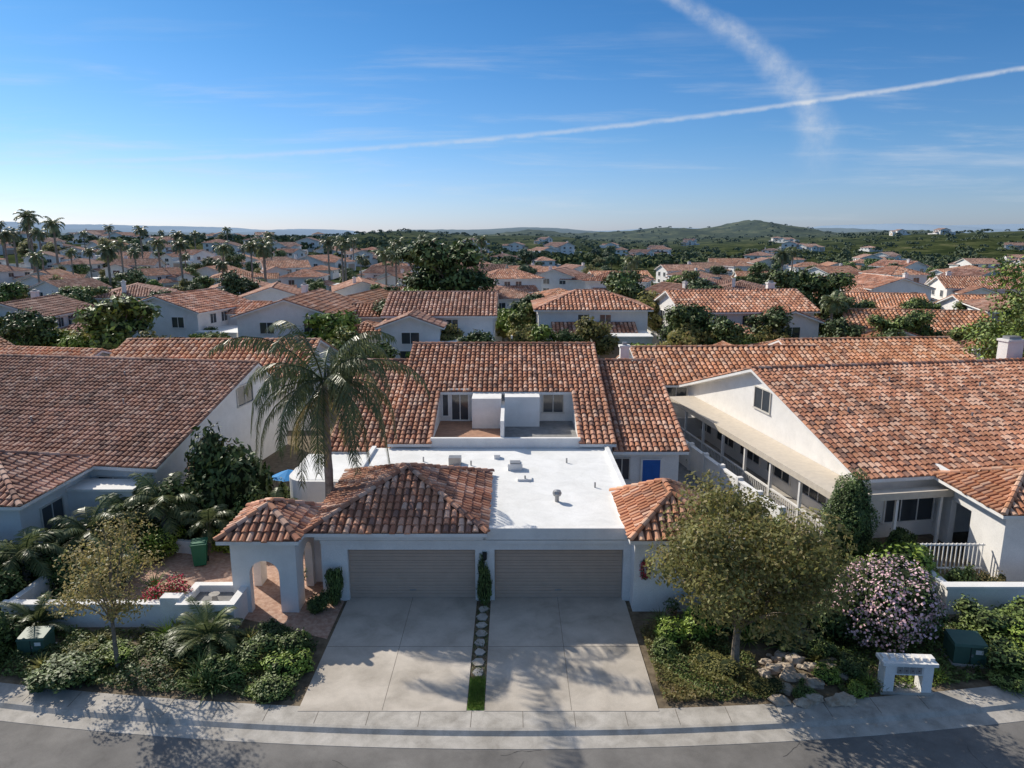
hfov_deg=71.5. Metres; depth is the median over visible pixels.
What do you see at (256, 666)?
shrub
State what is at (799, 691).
shrub
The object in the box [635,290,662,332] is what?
tree
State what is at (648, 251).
townhouse
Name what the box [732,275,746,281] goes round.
tree
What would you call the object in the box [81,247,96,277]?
palm tree
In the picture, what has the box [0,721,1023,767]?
road
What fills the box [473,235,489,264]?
palm tree
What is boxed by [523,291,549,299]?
tree
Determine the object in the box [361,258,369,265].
tree
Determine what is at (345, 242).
palm tree
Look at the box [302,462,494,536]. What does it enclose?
garage hip roof
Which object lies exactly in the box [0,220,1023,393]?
ground
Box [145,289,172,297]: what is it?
tree
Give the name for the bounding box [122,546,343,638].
patio paving
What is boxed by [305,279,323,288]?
tree
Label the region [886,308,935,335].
tree
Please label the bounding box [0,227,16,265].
palm tree
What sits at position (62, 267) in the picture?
tree
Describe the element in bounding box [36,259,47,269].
tree
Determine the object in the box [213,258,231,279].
palm tree
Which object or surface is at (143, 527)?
shrub
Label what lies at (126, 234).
townhouse
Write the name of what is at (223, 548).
shrub
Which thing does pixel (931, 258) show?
tree
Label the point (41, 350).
townhouse
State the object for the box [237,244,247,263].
palm tree
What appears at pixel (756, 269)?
tree
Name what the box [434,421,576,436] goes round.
balcony floor
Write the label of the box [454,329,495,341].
tree
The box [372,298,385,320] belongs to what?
tree
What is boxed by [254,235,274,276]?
palm tree
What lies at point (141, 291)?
townhouse
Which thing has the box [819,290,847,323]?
palm tree
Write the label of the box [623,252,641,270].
tree
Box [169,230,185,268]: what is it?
palm tree
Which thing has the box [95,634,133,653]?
shrub
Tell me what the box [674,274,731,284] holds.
townhouse
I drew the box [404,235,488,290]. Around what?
tree
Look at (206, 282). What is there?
tree
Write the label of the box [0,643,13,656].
shrub
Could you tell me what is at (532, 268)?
tree
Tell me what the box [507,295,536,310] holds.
tree
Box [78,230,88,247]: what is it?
palm tree
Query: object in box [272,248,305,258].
townhouse
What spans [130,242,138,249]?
palm tree
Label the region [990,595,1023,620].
shrub
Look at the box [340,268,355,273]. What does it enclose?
tree
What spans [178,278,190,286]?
tree
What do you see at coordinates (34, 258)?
palm tree
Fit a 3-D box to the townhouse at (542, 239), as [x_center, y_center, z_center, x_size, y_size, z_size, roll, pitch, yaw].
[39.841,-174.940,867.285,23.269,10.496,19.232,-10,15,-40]
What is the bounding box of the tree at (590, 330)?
[572,314,619,356]
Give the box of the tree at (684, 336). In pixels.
[655,322,698,344]
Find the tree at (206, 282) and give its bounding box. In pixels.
[190,275,216,288]
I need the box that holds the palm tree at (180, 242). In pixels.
[170,237,189,279]
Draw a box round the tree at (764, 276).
[760,269,776,283]
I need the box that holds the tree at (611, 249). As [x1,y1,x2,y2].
[604,246,615,253]
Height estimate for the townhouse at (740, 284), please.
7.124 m
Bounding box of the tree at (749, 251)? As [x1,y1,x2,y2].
[743,248,757,253]
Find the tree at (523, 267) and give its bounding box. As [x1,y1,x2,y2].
[518,264,535,273]
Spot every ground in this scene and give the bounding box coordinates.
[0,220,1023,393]
[0,394,1023,709]
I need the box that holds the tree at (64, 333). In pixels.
[38,328,74,346]
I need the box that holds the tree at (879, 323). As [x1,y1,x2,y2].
[865,313,922,334]
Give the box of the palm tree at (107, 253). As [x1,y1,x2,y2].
[92,241,119,285]
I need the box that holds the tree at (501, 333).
[495,321,509,341]
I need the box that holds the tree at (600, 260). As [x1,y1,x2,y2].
[593,256,605,267]
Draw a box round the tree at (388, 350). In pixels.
[353,340,400,370]
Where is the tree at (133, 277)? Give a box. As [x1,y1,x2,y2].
[112,271,149,287]
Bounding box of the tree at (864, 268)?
[859,266,874,270]
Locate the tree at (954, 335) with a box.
[930,329,967,340]
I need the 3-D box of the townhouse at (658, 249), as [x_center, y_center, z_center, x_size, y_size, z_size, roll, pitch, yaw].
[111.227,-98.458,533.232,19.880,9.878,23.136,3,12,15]
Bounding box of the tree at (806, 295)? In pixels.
[797,288,816,316]
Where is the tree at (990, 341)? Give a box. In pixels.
[960,254,1023,359]
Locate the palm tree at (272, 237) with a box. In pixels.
[262,231,277,259]
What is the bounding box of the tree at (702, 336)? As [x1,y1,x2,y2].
[673,321,710,344]
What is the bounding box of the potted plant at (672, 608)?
[663,596,679,618]
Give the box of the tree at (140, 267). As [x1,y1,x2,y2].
[133,265,150,268]
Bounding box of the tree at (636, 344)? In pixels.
[630,342,654,345]
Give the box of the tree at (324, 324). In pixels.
[302,309,360,362]
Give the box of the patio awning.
[670,396,954,543]
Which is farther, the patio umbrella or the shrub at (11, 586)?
the patio umbrella
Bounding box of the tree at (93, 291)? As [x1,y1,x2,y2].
[84,286,110,304]
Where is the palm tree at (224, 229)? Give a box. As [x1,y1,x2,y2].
[222,226,232,244]
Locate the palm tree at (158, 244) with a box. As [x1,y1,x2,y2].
[147,236,167,267]
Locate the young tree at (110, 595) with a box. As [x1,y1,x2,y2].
[42,511,165,669]
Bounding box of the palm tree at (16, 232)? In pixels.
[3,228,20,266]
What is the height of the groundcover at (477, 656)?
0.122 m
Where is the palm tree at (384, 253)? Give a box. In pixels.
[375,246,395,284]
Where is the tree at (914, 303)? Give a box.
[899,296,941,309]
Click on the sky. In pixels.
(352, 115)
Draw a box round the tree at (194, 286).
[178,283,203,290]
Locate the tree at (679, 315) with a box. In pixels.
[656,302,708,342]
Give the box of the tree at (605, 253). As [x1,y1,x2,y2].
[602,251,611,257]
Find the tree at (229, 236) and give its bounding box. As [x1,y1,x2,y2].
[223,233,233,239]
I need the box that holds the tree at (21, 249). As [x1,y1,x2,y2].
[16,239,37,254]
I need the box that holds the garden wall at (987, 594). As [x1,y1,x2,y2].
[929,570,1023,613]
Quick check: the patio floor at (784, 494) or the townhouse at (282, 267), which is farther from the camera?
the townhouse at (282, 267)
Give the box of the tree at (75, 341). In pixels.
[56,334,93,347]
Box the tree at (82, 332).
[68,325,95,344]
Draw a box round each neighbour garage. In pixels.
[0,449,149,553]
[931,463,1023,580]
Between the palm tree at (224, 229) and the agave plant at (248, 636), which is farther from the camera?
the palm tree at (224, 229)
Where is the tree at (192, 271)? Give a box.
[183,267,201,278]
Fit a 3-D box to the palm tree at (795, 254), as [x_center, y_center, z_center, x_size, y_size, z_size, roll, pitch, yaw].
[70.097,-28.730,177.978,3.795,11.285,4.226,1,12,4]
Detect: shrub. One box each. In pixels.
[0,540,35,580]
[0,566,30,609]
[0,607,27,645]
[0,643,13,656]
[19,549,79,593]
[19,649,102,693]
[43,516,112,557]
[54,554,114,598]
[62,639,102,656]
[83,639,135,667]
[87,540,139,574]
[92,640,119,665]
[94,502,161,545]
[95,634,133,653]
[129,645,148,656]
[134,524,186,558]
[148,466,213,538]
[154,634,186,651]
[156,629,175,641]
[162,637,192,662]
[163,635,212,661]
[181,441,229,485]
[183,419,274,527]
[198,653,249,689]
[211,528,229,552]
[224,485,266,521]
[228,635,271,669]
[243,651,266,671]
[244,684,256,697]
[247,623,292,643]
[250,659,295,704]
[253,618,288,641]
[256,652,269,664]
[257,627,311,657]
[259,644,315,677]
[278,477,290,498]
[306,589,331,614]
[650,634,682,661]
[653,614,687,645]
[675,602,721,645]
[690,649,744,682]
[701,601,749,637]
[741,579,800,633]
[744,674,786,699]
[747,513,792,534]
[760,621,810,654]
[791,678,818,697]
[799,601,861,643]
[803,632,839,658]
[811,660,841,685]
[834,649,870,678]
[836,555,862,580]
[846,679,869,698]
[862,539,939,591]
[865,538,885,557]
[885,527,917,546]
[886,541,944,576]
[915,605,949,640]
[943,563,980,581]
[948,593,1022,639]
[972,569,1005,581]
[982,631,1023,674]
[984,668,1023,696]
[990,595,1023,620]
[993,615,1023,651]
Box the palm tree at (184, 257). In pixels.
[178,252,190,266]
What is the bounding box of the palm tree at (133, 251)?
[127,247,142,269]
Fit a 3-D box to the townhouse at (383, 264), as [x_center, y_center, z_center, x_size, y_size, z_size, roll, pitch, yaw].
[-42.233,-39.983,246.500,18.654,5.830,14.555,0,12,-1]
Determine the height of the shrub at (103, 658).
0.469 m
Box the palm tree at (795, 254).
[787,246,800,270]
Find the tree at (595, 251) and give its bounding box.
[591,249,599,254]
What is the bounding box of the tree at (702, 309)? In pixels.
[660,303,715,332]
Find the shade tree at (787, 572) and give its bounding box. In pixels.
[645,469,869,665]
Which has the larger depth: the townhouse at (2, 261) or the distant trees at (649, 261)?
the distant trees at (649, 261)
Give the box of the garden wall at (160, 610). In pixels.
[0,572,183,628]
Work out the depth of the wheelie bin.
30.25 m
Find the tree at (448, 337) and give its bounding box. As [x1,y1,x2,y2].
[440,323,462,340]
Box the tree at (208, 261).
[199,256,218,267]
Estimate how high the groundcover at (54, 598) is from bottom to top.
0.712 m
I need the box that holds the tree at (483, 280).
[453,268,499,290]
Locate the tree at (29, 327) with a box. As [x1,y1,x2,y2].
[0,307,61,346]
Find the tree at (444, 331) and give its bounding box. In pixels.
[441,325,463,339]
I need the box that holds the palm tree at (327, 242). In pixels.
[319,235,334,280]
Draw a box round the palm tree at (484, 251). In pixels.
[479,248,487,260]
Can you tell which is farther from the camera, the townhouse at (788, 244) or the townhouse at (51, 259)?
the townhouse at (788, 244)
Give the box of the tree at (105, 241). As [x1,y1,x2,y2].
[97,236,118,251]
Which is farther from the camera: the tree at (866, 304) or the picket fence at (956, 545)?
the tree at (866, 304)
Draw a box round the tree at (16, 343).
[9,336,22,345]
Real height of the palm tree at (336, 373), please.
10.382 m
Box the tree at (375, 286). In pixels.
[369,283,381,289]
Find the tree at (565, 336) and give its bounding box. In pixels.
[554,328,585,341]
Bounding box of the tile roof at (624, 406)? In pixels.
[331,341,689,454]
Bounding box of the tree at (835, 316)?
[818,303,853,335]
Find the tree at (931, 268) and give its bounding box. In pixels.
[925,266,940,272]
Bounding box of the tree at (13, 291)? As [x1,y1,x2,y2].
[0,281,30,301]
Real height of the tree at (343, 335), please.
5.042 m
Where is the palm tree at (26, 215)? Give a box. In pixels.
[12,209,42,271]
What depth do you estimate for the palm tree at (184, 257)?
199.09 m
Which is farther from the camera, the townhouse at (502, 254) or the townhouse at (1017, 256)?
the townhouse at (1017, 256)
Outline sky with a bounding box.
[0,0,1023,232]
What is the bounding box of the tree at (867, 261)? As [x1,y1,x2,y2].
[864,258,879,266]
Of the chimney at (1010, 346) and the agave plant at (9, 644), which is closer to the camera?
the agave plant at (9, 644)
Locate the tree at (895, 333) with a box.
[863,327,906,336]
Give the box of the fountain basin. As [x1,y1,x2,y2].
[175,582,248,631]
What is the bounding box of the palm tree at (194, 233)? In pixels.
[190,230,199,248]
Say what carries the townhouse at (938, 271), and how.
on the ground at (940, 244)
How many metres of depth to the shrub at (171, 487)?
32.73 m
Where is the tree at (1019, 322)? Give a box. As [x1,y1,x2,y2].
[998,317,1023,333]
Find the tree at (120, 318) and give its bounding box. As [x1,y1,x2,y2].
[71,292,163,349]
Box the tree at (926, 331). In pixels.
[915,324,933,335]
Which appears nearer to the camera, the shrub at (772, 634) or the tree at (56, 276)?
the shrub at (772, 634)
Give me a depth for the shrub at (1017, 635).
23.91 m
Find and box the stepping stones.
[471,606,489,676]
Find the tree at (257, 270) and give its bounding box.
[254,267,261,272]
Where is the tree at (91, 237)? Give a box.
[85,234,97,242]
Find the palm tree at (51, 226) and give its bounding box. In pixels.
[40,216,64,263]
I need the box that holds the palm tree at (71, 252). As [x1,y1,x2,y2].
[62,248,77,273]
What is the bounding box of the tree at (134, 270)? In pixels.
[125,268,145,283]
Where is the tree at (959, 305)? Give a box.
[952,300,966,309]
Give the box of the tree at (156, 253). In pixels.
[154,251,165,256]
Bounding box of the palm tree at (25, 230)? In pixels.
[17,222,34,272]
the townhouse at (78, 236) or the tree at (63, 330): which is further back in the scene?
the townhouse at (78, 236)
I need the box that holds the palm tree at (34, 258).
[24,249,48,282]
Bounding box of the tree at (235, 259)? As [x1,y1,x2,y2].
[224,253,245,268]
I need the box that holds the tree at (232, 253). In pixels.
[219,246,236,255]
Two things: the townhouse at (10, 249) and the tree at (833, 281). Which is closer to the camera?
the tree at (833, 281)
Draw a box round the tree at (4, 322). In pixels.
[0,316,5,338]
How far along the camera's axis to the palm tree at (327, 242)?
181.17 m
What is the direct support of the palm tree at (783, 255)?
on the ground at (940, 244)
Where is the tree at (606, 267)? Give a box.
[600,265,612,270]
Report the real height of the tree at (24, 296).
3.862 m
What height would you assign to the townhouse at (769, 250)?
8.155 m
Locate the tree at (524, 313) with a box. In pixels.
[506,303,536,330]
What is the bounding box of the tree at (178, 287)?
[171,284,182,289]
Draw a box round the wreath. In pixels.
[639,559,651,579]
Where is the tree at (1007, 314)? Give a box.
[999,295,1022,322]
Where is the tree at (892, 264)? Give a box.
[887,262,903,266]
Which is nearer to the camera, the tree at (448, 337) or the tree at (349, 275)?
the tree at (448, 337)
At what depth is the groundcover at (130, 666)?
23.15 m
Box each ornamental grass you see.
[146,615,184,642]
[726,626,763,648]
[858,669,881,693]
[933,663,955,686]
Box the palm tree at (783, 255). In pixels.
[772,246,794,269]
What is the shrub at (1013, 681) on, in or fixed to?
on the garden ground at (276, 464)
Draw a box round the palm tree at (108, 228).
[103,224,114,240]
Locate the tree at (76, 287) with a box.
[59,285,88,294]
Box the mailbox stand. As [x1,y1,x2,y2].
[874,653,938,695]
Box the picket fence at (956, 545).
[919,543,985,572]
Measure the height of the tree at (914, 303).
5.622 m
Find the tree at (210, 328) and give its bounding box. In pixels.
[204,326,217,329]
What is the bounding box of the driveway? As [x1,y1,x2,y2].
[298,597,658,710]
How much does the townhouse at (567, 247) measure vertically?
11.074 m
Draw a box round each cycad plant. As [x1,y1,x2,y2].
[0,590,75,641]
[163,596,246,657]
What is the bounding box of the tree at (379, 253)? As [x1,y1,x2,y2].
[374,248,386,262]
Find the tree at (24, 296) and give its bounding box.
[9,292,27,300]
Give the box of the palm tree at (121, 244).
[112,238,129,272]
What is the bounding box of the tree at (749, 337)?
[739,333,757,343]
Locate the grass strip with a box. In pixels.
[467,674,485,710]
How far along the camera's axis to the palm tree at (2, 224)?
247.69 m
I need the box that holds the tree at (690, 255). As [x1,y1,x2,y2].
[684,251,697,258]
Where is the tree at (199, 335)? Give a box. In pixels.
[188,333,207,337]
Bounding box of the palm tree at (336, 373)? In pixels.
[207,320,430,498]
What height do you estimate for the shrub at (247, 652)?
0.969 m
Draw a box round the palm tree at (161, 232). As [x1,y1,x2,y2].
[157,230,164,238]
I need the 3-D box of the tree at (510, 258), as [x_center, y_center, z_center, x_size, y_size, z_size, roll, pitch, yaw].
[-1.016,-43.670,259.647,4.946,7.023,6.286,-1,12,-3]
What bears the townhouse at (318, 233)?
on the ground at (940, 244)
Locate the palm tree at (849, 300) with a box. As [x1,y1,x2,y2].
[834,292,857,309]
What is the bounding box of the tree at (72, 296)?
[61,293,87,302]
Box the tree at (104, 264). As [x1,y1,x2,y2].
[101,255,120,266]
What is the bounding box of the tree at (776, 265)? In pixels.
[770,253,793,270]
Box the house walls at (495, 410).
[391,393,678,484]
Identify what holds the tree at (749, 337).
on the ground at (940, 244)
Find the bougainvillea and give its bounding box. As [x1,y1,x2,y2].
[140,571,192,600]
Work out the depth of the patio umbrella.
36.57 m
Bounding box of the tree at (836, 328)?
[818,316,865,337]
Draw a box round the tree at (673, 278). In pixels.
[664,274,681,282]
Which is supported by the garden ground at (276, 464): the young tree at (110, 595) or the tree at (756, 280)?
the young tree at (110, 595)
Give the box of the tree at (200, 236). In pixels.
[198,233,205,238]
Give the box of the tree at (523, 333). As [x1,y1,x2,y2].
[507,324,533,341]
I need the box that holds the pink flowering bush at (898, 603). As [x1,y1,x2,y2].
[828,548,957,652]
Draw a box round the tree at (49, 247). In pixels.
[42,241,60,253]
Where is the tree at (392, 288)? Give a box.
[383,284,401,290]
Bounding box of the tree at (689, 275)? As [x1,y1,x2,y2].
[673,270,706,283]
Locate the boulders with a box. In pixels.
[756,650,857,708]
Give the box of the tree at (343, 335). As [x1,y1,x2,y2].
[326,324,367,359]
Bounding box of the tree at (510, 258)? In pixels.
[502,255,515,262]
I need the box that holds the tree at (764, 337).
[753,325,791,341]
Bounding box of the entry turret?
[609,478,728,610]
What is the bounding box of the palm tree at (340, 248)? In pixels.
[331,236,350,281]
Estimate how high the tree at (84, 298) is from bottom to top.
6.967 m
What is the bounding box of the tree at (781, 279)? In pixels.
[765,268,827,304]
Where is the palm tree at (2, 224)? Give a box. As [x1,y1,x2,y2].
[0,221,6,258]
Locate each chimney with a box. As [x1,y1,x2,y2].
[618,342,630,358]
[996,335,1023,358]
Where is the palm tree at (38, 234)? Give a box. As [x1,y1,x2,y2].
[28,227,49,270]
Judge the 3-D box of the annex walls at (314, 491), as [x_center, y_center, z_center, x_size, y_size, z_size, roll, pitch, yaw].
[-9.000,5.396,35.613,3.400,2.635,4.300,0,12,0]
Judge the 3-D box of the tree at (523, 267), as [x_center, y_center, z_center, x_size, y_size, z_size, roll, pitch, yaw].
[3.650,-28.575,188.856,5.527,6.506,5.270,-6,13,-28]
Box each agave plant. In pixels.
[2,623,23,656]
[21,653,50,671]
[49,581,91,599]
[85,631,111,642]
[100,654,113,672]
[135,567,172,597]
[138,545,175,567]
[162,618,185,634]
[167,653,192,674]
[176,664,201,699]
[177,648,222,686]
[180,659,236,708]
[234,624,256,640]
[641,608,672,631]
[762,627,805,659]
[805,646,830,662]
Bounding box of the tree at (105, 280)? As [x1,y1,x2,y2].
[97,276,118,289]
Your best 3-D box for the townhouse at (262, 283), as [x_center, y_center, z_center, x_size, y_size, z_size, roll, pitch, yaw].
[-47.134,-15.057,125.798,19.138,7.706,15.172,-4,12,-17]
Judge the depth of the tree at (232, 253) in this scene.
268.07 m
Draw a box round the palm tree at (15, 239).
[11,234,20,266]
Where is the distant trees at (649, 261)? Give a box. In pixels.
[0,222,1023,268]
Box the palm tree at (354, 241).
[349,237,358,259]
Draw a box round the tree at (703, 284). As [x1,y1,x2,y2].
[686,277,724,288]
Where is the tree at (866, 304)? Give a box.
[858,299,876,307]
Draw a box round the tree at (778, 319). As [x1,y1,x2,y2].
[743,305,793,337]
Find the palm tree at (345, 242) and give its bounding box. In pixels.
[335,236,353,280]
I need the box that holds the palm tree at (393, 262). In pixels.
[386,249,402,285]
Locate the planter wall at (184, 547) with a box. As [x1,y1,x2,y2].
[128,539,191,553]
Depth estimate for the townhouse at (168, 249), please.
281.80 m
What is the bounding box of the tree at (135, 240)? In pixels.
[129,239,142,245]
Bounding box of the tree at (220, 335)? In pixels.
[203,331,232,337]
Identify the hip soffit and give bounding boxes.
[314,537,482,539]
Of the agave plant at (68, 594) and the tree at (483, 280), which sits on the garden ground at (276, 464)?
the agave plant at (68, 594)
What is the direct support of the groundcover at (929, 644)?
on the garden ground at (276, 464)
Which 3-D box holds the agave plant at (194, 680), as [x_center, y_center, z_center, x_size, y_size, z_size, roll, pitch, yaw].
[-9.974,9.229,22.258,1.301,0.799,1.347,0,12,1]
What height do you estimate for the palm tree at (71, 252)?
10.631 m
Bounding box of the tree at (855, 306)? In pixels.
[822,294,861,318]
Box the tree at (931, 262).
[924,261,934,265]
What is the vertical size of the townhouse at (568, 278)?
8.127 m
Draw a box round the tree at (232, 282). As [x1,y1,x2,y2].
[217,269,259,294]
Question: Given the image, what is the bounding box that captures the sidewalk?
[0,682,1023,748]
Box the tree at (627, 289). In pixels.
[606,280,640,298]
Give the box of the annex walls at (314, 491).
[289,454,366,506]
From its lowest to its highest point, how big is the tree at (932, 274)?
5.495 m
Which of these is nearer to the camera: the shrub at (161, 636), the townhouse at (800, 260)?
the shrub at (161, 636)
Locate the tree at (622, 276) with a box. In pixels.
[601,268,652,299]
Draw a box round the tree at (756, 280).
[746,276,760,283]
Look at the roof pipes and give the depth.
38.06 m
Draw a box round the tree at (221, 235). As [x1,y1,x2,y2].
[214,232,224,239]
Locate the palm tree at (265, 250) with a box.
[251,238,275,281]
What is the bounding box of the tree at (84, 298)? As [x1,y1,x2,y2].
[46,286,93,303]
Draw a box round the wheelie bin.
[189,537,208,565]
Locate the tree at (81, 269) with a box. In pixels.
[71,263,92,273]
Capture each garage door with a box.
[349,550,475,596]
[495,550,622,596]
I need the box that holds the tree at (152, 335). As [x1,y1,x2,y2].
[136,329,174,337]
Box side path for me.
[678,462,744,547]
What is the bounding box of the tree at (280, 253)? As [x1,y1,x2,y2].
[275,250,286,256]
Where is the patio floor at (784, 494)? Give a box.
[690,436,827,540]
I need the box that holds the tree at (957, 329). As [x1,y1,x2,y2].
[952,317,1003,339]
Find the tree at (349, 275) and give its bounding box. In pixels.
[339,271,353,281]
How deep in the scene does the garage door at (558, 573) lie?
27.59 m
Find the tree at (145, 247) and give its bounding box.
[137,245,149,251]
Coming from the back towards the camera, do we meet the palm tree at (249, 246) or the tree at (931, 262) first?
the tree at (931, 262)
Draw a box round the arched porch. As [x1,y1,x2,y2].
[213,497,324,611]
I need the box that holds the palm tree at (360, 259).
[355,253,366,276]
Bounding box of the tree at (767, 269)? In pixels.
[763,265,774,271]
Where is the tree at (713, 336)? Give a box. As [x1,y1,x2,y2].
[700,327,733,344]
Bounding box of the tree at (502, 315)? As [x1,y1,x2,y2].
[495,308,517,341]
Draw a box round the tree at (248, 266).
[244,261,258,270]
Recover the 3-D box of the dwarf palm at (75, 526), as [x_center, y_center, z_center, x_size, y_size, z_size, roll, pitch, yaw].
[-17.757,6.442,29.951,3.111,3.120,3.233,7,14,29]
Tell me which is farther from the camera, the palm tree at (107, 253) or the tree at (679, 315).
the palm tree at (107, 253)
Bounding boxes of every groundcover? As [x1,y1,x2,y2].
[0,524,226,608]
[0,624,317,700]
[471,604,489,674]
[640,619,768,701]
[719,511,875,603]
[812,613,1006,695]
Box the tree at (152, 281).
[146,278,162,286]
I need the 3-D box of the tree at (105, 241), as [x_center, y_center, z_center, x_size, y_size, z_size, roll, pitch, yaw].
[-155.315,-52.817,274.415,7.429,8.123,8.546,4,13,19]
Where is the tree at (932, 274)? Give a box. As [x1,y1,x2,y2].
[922,271,935,279]
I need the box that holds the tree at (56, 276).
[48,274,62,279]
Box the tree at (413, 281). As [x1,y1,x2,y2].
[394,246,450,290]
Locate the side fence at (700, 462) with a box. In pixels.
[679,439,785,520]
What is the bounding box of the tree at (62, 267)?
[51,264,66,270]
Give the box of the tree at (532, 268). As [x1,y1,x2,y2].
[521,265,537,274]
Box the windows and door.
[441,389,662,481]
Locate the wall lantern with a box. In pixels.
[483,552,486,560]
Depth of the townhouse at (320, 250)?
326.78 m
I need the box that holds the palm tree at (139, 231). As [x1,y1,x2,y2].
[132,225,147,257]
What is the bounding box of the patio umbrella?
[272,469,292,487]
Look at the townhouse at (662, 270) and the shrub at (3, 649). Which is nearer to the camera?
the shrub at (3, 649)
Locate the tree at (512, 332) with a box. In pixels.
[506,319,533,339]
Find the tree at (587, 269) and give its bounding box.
[581,264,602,273]
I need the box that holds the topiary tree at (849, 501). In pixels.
[819,467,880,565]
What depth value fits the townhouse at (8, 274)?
174.99 m
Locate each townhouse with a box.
[0,239,16,254]
[0,258,15,266]
[0,264,33,283]
[0,269,98,292]
[0,289,94,332]
[0,336,14,345]
[0,345,115,356]
[17,231,45,237]
[17,273,80,297]
[19,251,77,269]
[27,277,111,296]
[32,238,74,252]
[39,255,105,276]
[59,246,100,258]
[68,231,108,243]
[81,229,113,233]
[85,241,138,253]
[92,280,177,302]
[102,255,166,284]
[107,232,145,242]
[109,335,337,429]
[115,251,156,257]
[133,265,194,287]
[133,287,271,337]
[142,235,175,244]
[145,243,173,257]
[160,249,215,267]
[188,265,246,281]
[201,239,230,251]
[201,253,245,269]
[204,232,226,241]
[205,269,278,287]
[209,275,296,293]
[211,240,255,256]
[230,283,384,359]
[239,281,300,301]
[243,237,277,243]
[245,254,262,262]
[254,232,276,240]
[254,254,296,263]
[259,259,310,282]
[272,242,307,254]
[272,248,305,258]
[278,269,338,290]
[295,237,322,251]
[297,254,355,271]
[305,246,352,255]
[310,265,340,278]
[312,232,326,237]
[331,276,404,295]
[343,248,377,265]
[347,288,388,302]
[356,247,379,250]
[359,261,412,273]
[362,263,415,280]
[374,269,412,285]
[374,291,512,358]
[458,264,508,271]
[472,242,492,252]
[478,279,542,322]
[481,268,544,292]
[490,251,520,259]
[502,242,526,251]
[508,263,544,274]
[527,247,557,252]
[529,256,560,266]
[531,289,662,358]
[534,236,552,243]
[534,288,569,296]
[536,265,593,290]
[542,266,555,270]
[543,241,581,254]
[553,262,593,271]
[582,270,654,290]
[587,270,658,282]
[599,242,619,247]
[615,247,627,255]
[616,341,834,436]
[625,248,654,256]
[645,281,688,296]
[647,245,665,248]
[647,281,825,342]
[650,246,671,254]
[653,261,710,282]
[665,268,731,281]
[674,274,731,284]
[681,238,699,245]
[691,262,725,273]
[707,258,750,262]
[718,278,765,288]
[720,260,753,275]
[730,271,776,287]
[743,252,774,258]
[746,336,976,363]
[747,257,789,273]
[762,247,777,254]
[767,255,804,267]
[769,236,781,240]
[774,237,798,242]
[778,240,803,248]
[788,262,824,271]
[797,244,824,251]
[805,263,860,275]
[813,291,929,308]
[818,308,992,337]
[821,261,861,269]
[839,272,937,302]
[850,259,864,266]
[852,254,886,260]
[858,265,930,283]
[859,246,882,251]
[868,259,930,271]
[873,252,906,259]
[889,229,910,235]
[926,271,1023,299]
[928,228,955,234]
[929,268,975,276]
[933,294,1007,309]
[940,268,1000,275]
[946,265,995,268]
[948,258,999,267]
[956,338,988,358]
[960,295,1022,322]
[1004,242,1023,249]
[1004,254,1023,261]
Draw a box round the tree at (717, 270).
[709,265,728,274]
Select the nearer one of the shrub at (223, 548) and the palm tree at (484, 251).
the shrub at (223, 548)
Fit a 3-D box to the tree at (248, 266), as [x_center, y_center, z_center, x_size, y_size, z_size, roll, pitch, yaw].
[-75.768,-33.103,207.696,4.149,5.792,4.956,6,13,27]
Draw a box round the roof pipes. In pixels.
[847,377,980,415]
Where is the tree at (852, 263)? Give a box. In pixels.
[842,261,856,268]
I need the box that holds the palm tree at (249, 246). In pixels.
[241,240,260,277]
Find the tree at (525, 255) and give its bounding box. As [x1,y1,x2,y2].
[516,247,535,264]
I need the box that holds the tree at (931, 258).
[926,256,935,261]
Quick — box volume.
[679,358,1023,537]
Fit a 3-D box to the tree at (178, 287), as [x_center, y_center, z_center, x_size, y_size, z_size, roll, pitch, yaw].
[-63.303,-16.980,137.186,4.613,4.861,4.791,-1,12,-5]
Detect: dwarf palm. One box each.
[0,526,65,584]
[47,493,132,556]
[87,536,141,585]
[95,473,159,521]
[120,471,199,536]
[178,503,234,549]
[270,487,297,499]
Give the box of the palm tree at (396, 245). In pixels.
[388,236,406,265]
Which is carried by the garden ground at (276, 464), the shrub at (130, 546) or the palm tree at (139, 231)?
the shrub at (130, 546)
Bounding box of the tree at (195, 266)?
[186,262,201,268]
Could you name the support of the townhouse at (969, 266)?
on the ground at (940, 244)
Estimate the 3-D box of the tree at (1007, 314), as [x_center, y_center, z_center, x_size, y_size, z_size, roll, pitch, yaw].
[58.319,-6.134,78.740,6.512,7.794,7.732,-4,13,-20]
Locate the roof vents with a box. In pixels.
[423,453,595,501]
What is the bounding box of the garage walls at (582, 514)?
[320,446,630,600]
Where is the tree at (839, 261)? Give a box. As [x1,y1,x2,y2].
[834,259,846,263]
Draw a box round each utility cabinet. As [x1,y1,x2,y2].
[15,625,57,657]
[940,629,988,668]
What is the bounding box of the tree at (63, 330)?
[50,325,76,341]
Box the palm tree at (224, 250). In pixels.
[211,241,232,275]
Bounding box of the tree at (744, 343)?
[739,341,757,344]
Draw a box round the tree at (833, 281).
[804,270,857,319]
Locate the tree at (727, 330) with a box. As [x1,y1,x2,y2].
[701,314,748,344]
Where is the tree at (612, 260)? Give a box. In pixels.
[606,255,616,267]
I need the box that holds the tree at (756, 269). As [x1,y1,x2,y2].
[746,262,767,284]
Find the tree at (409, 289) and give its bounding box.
[404,288,427,290]
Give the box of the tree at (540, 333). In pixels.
[521,323,558,341]
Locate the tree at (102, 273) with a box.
[98,269,105,277]
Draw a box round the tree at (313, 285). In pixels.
[309,282,325,289]

